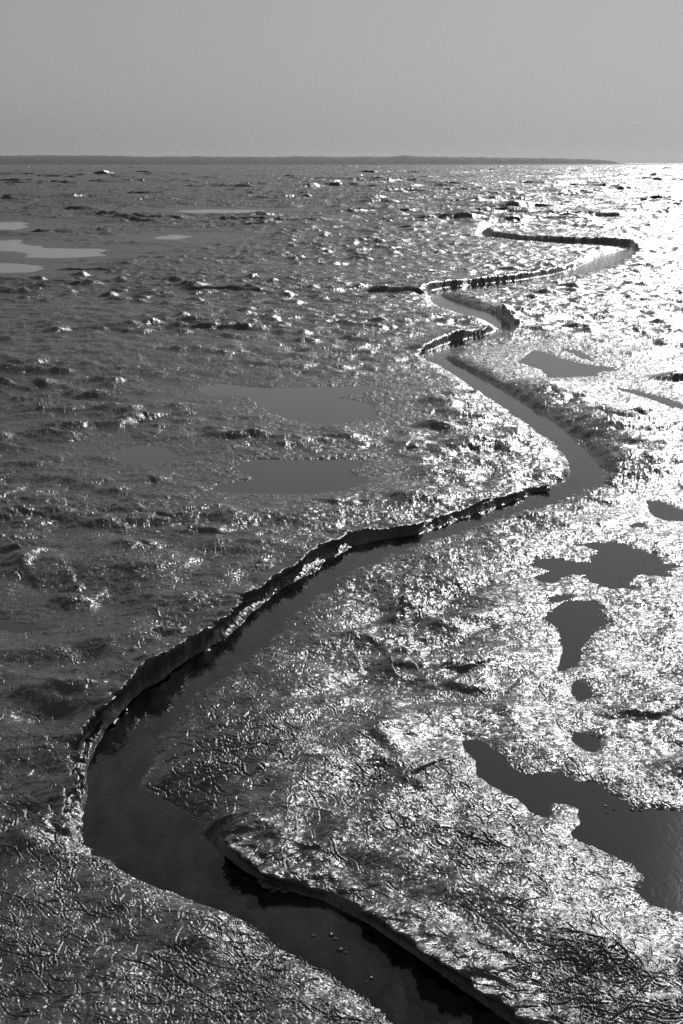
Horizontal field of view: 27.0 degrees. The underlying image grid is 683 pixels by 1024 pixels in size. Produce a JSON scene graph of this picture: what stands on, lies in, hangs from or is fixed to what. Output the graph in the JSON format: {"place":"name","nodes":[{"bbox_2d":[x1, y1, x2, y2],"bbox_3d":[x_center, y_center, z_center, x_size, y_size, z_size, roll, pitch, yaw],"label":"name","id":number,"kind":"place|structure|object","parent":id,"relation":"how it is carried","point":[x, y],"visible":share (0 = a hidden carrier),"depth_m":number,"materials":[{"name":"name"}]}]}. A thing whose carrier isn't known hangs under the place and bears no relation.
{"place":"outdoors","nodes":[
{"label":"outdoors","id":0,"kind":"place"},
{"bbox_2d":[261,881,276,888],"bbox_3d":[-0.414,2.181,8.312,0.112,0.040,0.084,0,14,0],"label":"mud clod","id":1,"kind":"object","parent":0,"point":[267,885],"visible":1,"depth_m":8.29,"materials":[{"name":"black soil"}]},
{"bbox_2d":[0,155,623,163],"bbox_3d":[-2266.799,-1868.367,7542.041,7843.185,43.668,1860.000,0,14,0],"label":"hills","id":2,"kind":"structure","parent":0,"point":[85,159],"depth_m":6703.68,"materials":[{"name":"grey"}]},
{"bbox_2d":[0,164,682,1023],"bbox_3d":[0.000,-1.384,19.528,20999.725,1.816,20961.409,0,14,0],"label":"ground","id":3,"kind":"structure","parent":0,"point":[318,750],"depth_m":14.33,"materials":[{"name":"grey soil"}]},
{"bbox_2d":[0,221,28,229],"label":"tide pool","id":4,"kind":"structure","parent":3,"relation":"on","point":[8,225],"depth_m":95.53,"materials":[{"name":"grey liquid"}]},
{"bbox_2d":[0,619,45,633],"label":"tide pool","id":5,"kind":"structure","parent":3,"relation":"on","point":[9,625],"depth_m":12.76,"materials":[{"name":"grey liquid"}]},
{"bbox_2d":[0,263,47,272],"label":"tide pool","id":6,"kind":"structure","parent":3,"relation":"on","point":[12,268],"depth_m":56.41,"materials":[{"name":"grey liquid"}]},
{"bbox_2d":[0,240,106,257],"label":"tide pool","id":7,"kind":"structure","parent":3,"relation":"on","point":[31,251],"depth_m":67.31,"materials":[{"name":"grey liquid"}]},
{"bbox_2d":[113,445,177,464],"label":"tide pool","id":8,"kind":"structure","parent":3,"relation":"on","point":[137,455],"depth_m":20.28,"materials":[{"name":"grey liquid"}]},
{"bbox_2d":[157,235,193,238],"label":"tide pool","id":9,"kind":"structure","parent":3,"relation":"on","point":[173,237],"depth_m":80.03,"materials":[{"name":"grey liquid"}]},
{"bbox_2d":[177,209,264,212],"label":"tide pool","id":10,"kind":"structure","parent":3,"relation":"on","point":[216,211],"depth_m":123.33,"materials":[{"name":"grey liquid"}]},
{"bbox_2d":[209,459,368,494],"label":"tide pool","id":11,"kind":"structure","parent":3,"relation":"on","point":[277,476],"depth_m":18.86,"materials":[{"name":"grey liquid"}]},
{"bbox_2d":[199,383,383,424],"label":"tide pool","id":12,"kind":"structure","parent":3,"relation":"on","point":[317,405],"depth_m":24.88,"materials":[{"name":"grey liquid"}]},
{"bbox_2d":[546,594,573,602],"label":"tide pool","id":13,"kind":"structure","parent":3,"relation":"on","point":[552,598],"depth_m":13.66,"materials":[{"name":"grey liquid"}]},
{"bbox_2d":[517,351,617,377],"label":"tide pool","id":14,"kind":"structure","parent":3,"relation":"on","point":[549,365],"depth_m":29.17,"materials":[{"name":"grey liquid"}]},
{"bbox_2d":[462,740,682,912],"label":"tide pool","id":15,"kind":"structure","parent":3,"relation":"on","point":[648,844],"depth_m":9.01,"materials":[{"name":"grey liquid"}]},
{"bbox_2d":[560,348,592,360],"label":"tide pool","id":16,"kind":"structure","parent":3,"relation":"on","point":[577,353],"depth_m":31.17,"materials":[{"name":"grey liquid"}]},
{"bbox_2d":[542,597,611,670],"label":"tide pool","id":17,"kind":"structure","parent":3,"relation":"on","point":[577,624],"depth_m":12.87,"materials":[{"name":"grey liquid"}]},
{"bbox_2d":[571,681,593,700],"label":"tide pool","id":18,"kind":"structure","parent":3,"relation":"on","point":[580,691],"depth_m":11.22,"materials":[{"name":"grey liquid"}]},
{"bbox_2d":[571,732,599,752],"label":"tide pool","id":19,"kind":"structure","parent":3,"relation":"on","point":[586,742],"depth_m":10.25,"materials":[{"name":"grey liquid"}]},
{"bbox_2d":[528,541,678,589],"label":"tide pool","id":20,"kind":"structure","parent":3,"relation":"on","point":[612,565],"depth_m":14.70,"materials":[{"name":"grey liquid"}]},
{"bbox_2d":[629,522,645,527],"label":"tide pool","id":21,"kind":"structure","parent":3,"relation":"on","point":[638,524],"depth_m":16.36,"materials":[{"name":"grey liquid"}]},
{"bbox_2d":[615,388,682,409],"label":"tide pool","id":22,"kind":"structure","parent":3,"relation":"on","point":[667,402],"depth_m":25.20,"materials":[{"name":"grey liquid"}]},
{"bbox_2d":[646,500,682,520],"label":"tide pool","id":23,"kind":"structure","parent":3,"relation":"on","point":[661,510],"depth_m":17.02,"materials":[{"name":"grey liquid"}]},
{"bbox_2d":[0,0,682,163],"label":"sky","id":24,"kind":"structure","parent":0,"point":[552,79],"materials":[{"name":"grey"}]},
{"bbox_2d":[81,229,634,1023],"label":"creek water","id":25,"kind":"structure","parent":0,"point":[131,827],"depth_m":9.23,"materials":[{"name":"grey liquid"}]},
{"bbox_2d":[257,879,265,883],"bbox_3d":[-0.460,2.171,8.357,0.078,0.025,0.054,0,14,0],"label":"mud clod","id":26,"kind":"object","parent":25,"relation":"on","point":[260,881],"visible":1,"depth_m":8.35,"materials":[{"name":"black soil"}]},
{"bbox_2d":[272,885,283,890],"bbox_3d":[-0.370,2.191,8.278,0.076,0.032,0.050,0,14,0],"label":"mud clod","id":27,"kind":"object","parent":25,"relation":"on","point":[277,888],"visible":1,"depth_m":8.27,"materials":[{"name":"black soil"}]},
{"bbox_2d":[280,887,287,892],"bbox_3d":[-0.330,2.196,8.254,0.052,0.026,0.054,0,14,0],"label":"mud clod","id":28,"kind":"object","parent":25,"relation":"on","point":[284,890],"visible":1,"depth_m":8.24,"materials":[{"name":"black soil"}]}
]}

